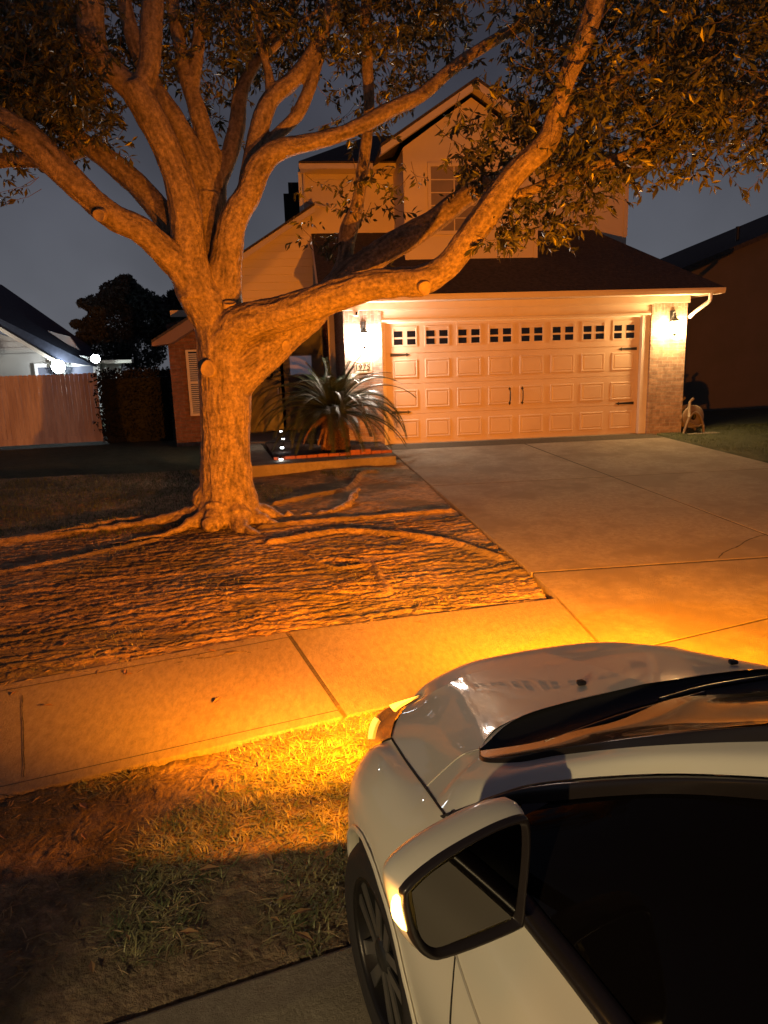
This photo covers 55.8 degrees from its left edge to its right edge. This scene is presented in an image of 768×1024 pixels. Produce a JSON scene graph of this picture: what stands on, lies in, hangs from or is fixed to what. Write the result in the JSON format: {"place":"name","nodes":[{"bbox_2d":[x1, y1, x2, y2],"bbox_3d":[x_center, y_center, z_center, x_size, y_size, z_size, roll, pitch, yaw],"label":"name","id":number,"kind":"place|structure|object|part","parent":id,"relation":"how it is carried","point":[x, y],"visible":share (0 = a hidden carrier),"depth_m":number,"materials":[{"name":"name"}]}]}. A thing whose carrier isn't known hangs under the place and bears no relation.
{"place":"outdoors","nodes":[
{"label":"outdoors","id":0,"kind":"place"},
{"bbox_2d":[0,468,394,539],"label":"grass","id":1,"kind":"structure","parent":0,"point":[107,495],"depth_m":10.18,"materials":[{"name":"green plant"}]},
{"bbox_2d":[0,706,405,1023],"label":"verge","id":2,"kind":"structure","parent":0,"point":[76,991],"depth_m":3.05,"materials":[{"name":"green plant"}]},
{"bbox_2d":[66,710,381,979],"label":"grass","id":3,"kind":"structure","parent":2,"relation":"on","point":[160,881],"depth_m":3.37,"materials":[{"name":"green plant"}]},
{"bbox_2d":[0,475,488,972],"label":"leaf litter","id":4,"kind":"object","parent":2,"relation":"on","point":[305,935],"visible":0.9,"depth_m":3.87,"materials":[{"name":"brown plant"}]},
{"bbox_2d":[0,497,497,989],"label":"twig litter","id":5,"kind":"object","parent":2,"relation":"on","point":[176,938],"visible":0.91,"depth_m":3.32,"materials":[{"name":"wood"}]},
{"bbox_2d":[117,946,371,1023],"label":"street","id":6,"kind":"structure","parent":0,"point":[324,989],"depth_m":2.52,"materials":[{"name":"grey asphalt"}]},
{"bbox_2d":[345,642,767,1023],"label":"parked car","id":7,"kind":"object","parent":6,"relation":"on","point":[640,899],"visible":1,"depth_m":1.58,"materials":[{"name":"white metal"}]},
{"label":"side window","id":8,"kind":"part","parent":7,"relation":"part of","materials":[{"name":"black glass"}]},
{"bbox_2d":[0,459,546,684],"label":"lawn","id":9,"kind":"structure","parent":0,"point":[490,563],"depth_m":6.99,"materials":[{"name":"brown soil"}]},
{"bbox_2d":[0,598,595,799],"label":"sidewalk","id":10,"kind":"structure","parent":0,"point":[87,720],"depth_m":4.68,"materials":[{"name":"concrete"}]},
{"bbox_2d":[0,637,337,786],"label":"tooled line","id":11,"kind":"object","parent":10,"relation":"on","point":[163,749],"visible":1,"depth_m":4.21,"materials":[{"name":"grey concrete"}]},
{"bbox_2d":[286,634,339,709],"bbox_3d":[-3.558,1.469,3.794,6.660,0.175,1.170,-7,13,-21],"label":"sidewalk joint","id":12,"kind":"object","parent":10,"relation":"on","point":[319,679],"visible":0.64,"depth_m":4.88,"materials":[{"name":"grey concrete"}]},
{"bbox_2d":[21,534,765,776],"bbox_3d":[1.059,0.815,5.725,7.077,0.157,0.983,-8,13,-25],"label":"pavement crack","id":13,"kind":"object","parent":10,"relation":"on","point":[22,695],"visible":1,"depth_m":4.32,"materials":[{"name":"grey concrete"}]},
{"bbox_2d":[250,443,395,476],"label":"walkway","id":14,"kind":"structure","parent":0,"point":[263,463],"depth_m":11.72,"materials":[{"name":"concrete"}]},
{"bbox_2d":[0,371,767,598],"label":"ground","id":15,"kind":"structure","parent":0,"point":[66,459],"depth_m":13.83,"materials":[{"name":"green plant"}]},
{"bbox_2d":[0,373,103,446],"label":"board fence","id":16,"kind":"object","parent":15,"relation":"on","point":[13,428],"visible":0.98,"depth_m":15.87,"materials":[{"name":"brown wood"}]},
{"bbox_2d":[0,284,133,422],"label":"neighbor house","id":17,"kind":"structure","parent":15,"relation":"on","point":[35,341],"depth_m":22.22,"materials":[{"name":"grey"}]},
{"bbox_2d":[34,363,60,391],"bbox_3d":[-10.319,-4.065,22.293,0.713,0.997,0.060,-3,12,-6],"label":"window","id":18,"kind":"structure","parent":17,"relation":"in","point":[41,369],"depth_m":22.22,"materials":[{"name":"white glass"}]},
{"bbox_2d":[51,360,64,372],"bbox_3d":[-9.911,-4.426,22.074,0.400,0.388,0.138,-4,12,-12],"label":"floodlight","id":19,"kind":"object","parent":17,"relation":"attached to","point":[56,368],"visible":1,"depth_m":22.04,"materials":[{"name":"white glass"}]},
{"bbox_2d":[62,362,95,393],"bbox_3d":[-9.381,-4.116,22.396,1.004,0.997,0.060,-3,12,-6],"label":"window","id":20,"kind":"structure","parent":17,"relation":"in","point":[70,368],"depth_m":22.33,"materials":[{"name":"white glass"}]},
{"bbox_2d":[91,354,99,362],"bbox_3d":[-8.645,-4.593,21.731,0.259,0.252,0.136,-3,12,-6],"label":"floodlight","id":21,"kind":"object","parent":17,"relation":"attached to","point":[95,358],"visible":1,"depth_m":21.68,"materials":[{"name":"white glass"}]},
{"bbox_2d":[69,273,174,370],"bbox_3d":[-8.924,-5.807,25.109,3.407,4.775,2.429,-3,12,-6],"label":"background tree","id":22,"kind":"object","parent":15,"relation":"on","point":[128,304],"visible":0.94,"depth_m":24.49,"materials":[{"name":"green plant"}]},
{"bbox_2d":[90,366,175,442],"bbox_3d":[-5.592,-2.483,16.591,1.966,1.737,1.393,-3,12,-6],"label":"hedge","id":23,"kind":"object","parent":15,"relation":"on","point":[136,405],"visible":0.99,"depth_m":16.19,"materials":[{"name":"green plant"}]},
{"bbox_2d":[148,288,184,346],"bbox_3d":[-7.253,-5.947,26.420,3.017,4.425,2.125,-3,12,-6],"label":"background tree","id":24,"kind":"object","parent":15,"relation":"on","point":[171,300],"visible":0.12,"depth_m":25.68,"materials":[{"name":"green plant"}]},
{"bbox_2d":[265,440,387,458],"bbox_3d":[-1.094,-1.088,13.318,2.250,0.200,2.610,-3,12,-6],"label":"planting bed","id":25,"kind":"object","parent":15,"relation":"on","point":[305,450],"visible":0.3,"depth_m":13.19,"materials":[{"name":"brown soil"}]},
{"bbox_2d":[284,455,295,458],"bbox_3d":[-1.556,-0.904,12.000,0.174,0.053,0.090,-5,12,-14],"label":"edging brick","id":26,"kind":"object","parent":25,"relation":"on","point":[290,457],"visible":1,"depth_m":11.96,"materials":[{"name":"red brick"}]},
{"bbox_2d":[295,455,306,458],"bbox_3d":[-1.378,-0.919,12.044,0.174,0.054,0.090,-5,12,-14],"label":"edging brick","id":27,"kind":"object","parent":25,"relation":"on","point":[300,456],"visible":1,"depth_m":12.00,"materials":[{"name":"red brick"}]},
{"bbox_2d":[307,454,317,457],"bbox_3d":[-1.201,-0.934,12.087,0.174,0.054,0.090,-5,12,-14],"label":"edging brick","id":28,"kind":"object","parent":25,"relation":"on","point":[311,455],"visible":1,"depth_m":12.05,"materials":[{"name":"red brick"}]},
{"bbox_2d":[317,453,327,456],"bbox_3d":[-1.023,-0.951,12.131,0.174,0.059,0.090,-5,12,-14],"label":"edging brick","id":29,"kind":"object","parent":25,"relation":"on","point":[322,454],"visible":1,"depth_m":12.10,"materials":[{"name":"red brick"}]},
{"bbox_2d":[328,452,338,456],"bbox_3d":[-0.846,-0.964,12.175,0.174,0.054,0.090,-5,12,-14],"label":"edging brick","id":30,"kind":"object","parent":25,"relation":"on","point":[333,454],"visible":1,"depth_m":12.13,"materials":[{"name":"red brick"}]},
{"bbox_2d":[253,355,415,457],"bbox_3d":[-0.858,-1.847,12.575,2.754,1.698,2.861,-10,15,-35],"label":"sago palm","id":31,"kind":"object","parent":25,"relation":"on","point":[334,418],"visible":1,"depth_m":12.36,"materials":[{"name":"green plant"}]},
{"bbox_2d":[339,452,348,455],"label":"edging brick","id":32,"kind":"object","parent":25,"relation":"on","point":[342,454],"visible":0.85,"depth_m":12.18,"materials":[{"name":"red brick"}]},
{"bbox_2d":[349,449,360,454],"bbox_3d":[-0.491,-1.011,12.258,0.174,0.089,0.090,-5,12,-14],"label":"edging brick","id":33,"kind":"object","parent":25,"relation":"on","point":[354,451],"visible":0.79,"depth_m":12.22,"materials":[{"name":"red brick"}]},
{"bbox_2d":[360,448,370,453],"bbox_3d":[-0.314,-1.026,12.302,0.174,0.089,0.090,-5,12,-14],"label":"edging brick","id":34,"kind":"object","parent":25,"relation":"on","point":[368,451],"visible":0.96,"depth_m":12.26,"materials":[{"name":"red brick"}]},
{"bbox_2d":[371,450,381,453],"bbox_3d":[-0.136,-1.025,12.349,0.174,0.057,0.090,-5,12,-14],"label":"edging brick","id":35,"kind":"object","parent":25,"relation":"on","point":[375,451],"visible":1,"depth_m":12.31,"materials":[{"name":"red brick"}]},
{"bbox_2d":[382,449,391,452],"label":"edging brick","id":36,"kind":"object","parent":25,"relation":"on","point":[387,451],"visible":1,"depth_m":12.35,"materials":[{"name":"red brick"}]},
{"bbox_2d":[0,0,767,544],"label":"oak tree","id":37,"kind":"object","parent":15,"relation":"on","point":[188,236],"visible":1,"depth_m":7.84,"materials":[{"name":"brown plant"}]},
{"bbox_2d":[0,0,767,370],"label":"sky","id":38,"kind":"structure","parent":0,"point":[54,254],"materials":[{"name":"blue"}]},
{"bbox_2d":[151,77,725,449],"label":"house","id":39,"kind":"structure","parent":0,"point":[531,340],"depth_m":13.98,"materials":[{"name":"brick"}]},
{"bbox_2d":[185,350,199,415],"bbox_3d":[-3.818,-2.662,14.938,0.430,1.337,0.078,-3,12,-6],"label":"shutter","id":40,"kind":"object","parent":39,"relation":"in","point":[191,359],"depth_m":14.92,"materials":[{"name":"paint"}]},
{"bbox_2d":[250,382,279,432],"bbox_3d":[-2.751,-2.767,16.270,0.893,2.030,0.098,-3,12,-6],"label":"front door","id":41,"kind":"structure","parent":39,"relation":"in","point":[257,401],"depth_m":16.35,"materials":[{"name":"brown paint"}]},
{"bbox_2d":[263,327,325,429],"bbox_3d":[-2.017,-2.994,16.314,1.400,2.250,0.093,-3,12,-6],"label":"front window","id":42,"kind":"structure","parent":39,"relation":"in","point":[311,351],"depth_m":16.27,"materials":[{"name":"grey glass"}]},
{"bbox_2d":[353,309,358,315],"bbox_3d":[-0.506,-3.594,13.077,0.096,0.125,0.112,-1,12,6],"label":"security camera","id":43,"kind":"object","parent":39,"relation":"attached to","point":[356,313],"visible":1,"depth_m":13.04,"materials":[{"name":"white paint"}]},
{"bbox_2d":[354,361,372,373],"bbox_3d":[-0.377,-2.666,13.348,0.330,0.220,0.018,-3,12,-6],"label":"address plaque","id":44,"kind":"object","parent":39,"relation":"attached to","point":[360,366],"visible":1,"depth_m":13.34,"materials":[{"name":"beige stone"}]},
{"bbox_2d":[360,321,368,347],"bbox_3d":[-0.363,-3.209,13.136,0.171,0.480,0.219,-3,12,-6],"label":"wall lantern","id":45,"kind":"object","parent":39,"relation":"attached to","point":[364,333],"depth_m":13.08,"materials":[{"name":"white glass"}]},
{"bbox_2d":[392,326,416,346],"bbox_3d":[0.384,-3.266,13.488,0.470,0.365,0.016,-3,12,-6],"label":"window","id":46,"kind":"structure","parent":39,"relation":"in","point":[395,342],"depth_m":13.49,"materials":[{"name":"glass"}]},
{"bbox_2d":[424,325,448,345],"bbox_3d":[0.990,-3.299,13.554,0.470,0.365,0.016,-3,12,-6],"label":"window","id":47,"kind":"structure","parent":39,"relation":"in","point":[429,341],"depth_m":13.56,"materials":[{"name":"glass"}]},
{"bbox_2d":[427,162,477,234],"bbox_3d":[1.346,-6.070,14.053,1.001,1.308,0.040,-3,12,-6],"label":"window","id":48,"kind":"structure","parent":39,"relation":"in","point":[439,182],"depth_m":13.99,"materials":[{"name":"glass"}]},
{"bbox_2d":[456,324,480,344],"bbox_3d":[1.595,-3.333,13.621,0.470,0.365,0.016,-3,12,-6],"label":"window","id":49,"kind":"structure","parent":39,"relation":"in","point":[463,340],"depth_m":13.62,"materials":[{"name":"glass"}]},
{"bbox_2d":[488,323,512,343],"bbox_3d":[2.201,-3.366,13.687,0.470,0.365,0.016,-3,12,-6],"label":"window","id":50,"kind":"structure","parent":39,"relation":"in","point":[506,339],"depth_m":13.69,"materials":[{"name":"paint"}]},
{"bbox_2d":[385,317,639,443],"bbox_3d":[2.498,-2.532,13.921,4.960,2.250,0.063,-3,12,-6],"label":"garage door","id":51,"kind":"structure","parent":39,"relation":"in","point":[572,388],"depth_m":13.91,"materials":[{"name":"paint"}]},
{"bbox_2d":[520,323,543,342],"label":"window","id":52,"kind":"structure","parent":39,"relation":"in","point":[537,338],"depth_m":13.76,"materials":[{"name":"paint"}]},
{"bbox_2d":[551,322,574,341],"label":"window","id":53,"kind":"structure","parent":39,"relation":"in","point":[568,337],"depth_m":13.82,"materials":[{"name":"paint"}]},
{"bbox_2d":[582,321,605,340],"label":"window","id":54,"kind":"structure","parent":39,"relation":"in","point":[600,336],"depth_m":13.89,"materials":[{"name":"paint"}]},
{"bbox_2d":[612,320,635,339],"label":"window","id":55,"kind":"structure","parent":39,"relation":"in","point":[615,336],"depth_m":13.96,"materials":[{"name":"paint"}]},
{"bbox_2d":[669,310,679,335],"bbox_3d":[5.521,-3.589,13.772,0.171,0.480,0.219,-3,12,-6],"label":"wall lantern","id":56,"kind":"object","parent":39,"relation":"attached to","point":[674,320],"depth_m":13.73,"materials":[{"name":"white glass"}]},
{"bbox_2d":[386,433,767,644],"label":"driveway","id":57,"kind":"structure","parent":0,"point":[548,522],"depth_m":8.23,"materials":[{"name":"concrete"}]},
{"bbox_2d":[476,619,767,802],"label":"apron","id":58,"kind":"object","parent":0,"point":[747,642],"depth_m":5.14,"materials":[{"name":"concrete"}]},
{"bbox_2d":[656,413,767,462],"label":"side lawn","id":59,"kind":"structure","parent":0,"point":[738,419],"depth_m":13.89,"materials":[{"name":"green plant"}]},
{"bbox_2d":[681,397,704,432],"bbox_3d":[6.063,-1.921,14.358,0.474,0.706,0.376,-3,12,-6],"label":"hose reel","id":60,"kind":"object","parent":59,"relation":"on","point":[693,416],"visible":0.88,"depth_m":14.22,"materials":[{"name":"brown plastic"}]},
{"bbox_2d":[687,432,718,434],"bbox_3d":[6.241,-1.567,14.412,0.640,0.045,0.520,-3,12,-6],"label":"paver","id":61,"kind":"object","parent":59,"relation":"on","point":[701,433],"visible":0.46,"depth_m":14.18,"materials":[{"name":"concrete"}]},
{"bbox_2d":[661,215,767,410],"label":"neighbor house","id":62,"kind":"structure","parent":0,"point":[726,358],"depth_m":19.46,"materials":[{"name":"brown paint"}]}
]}

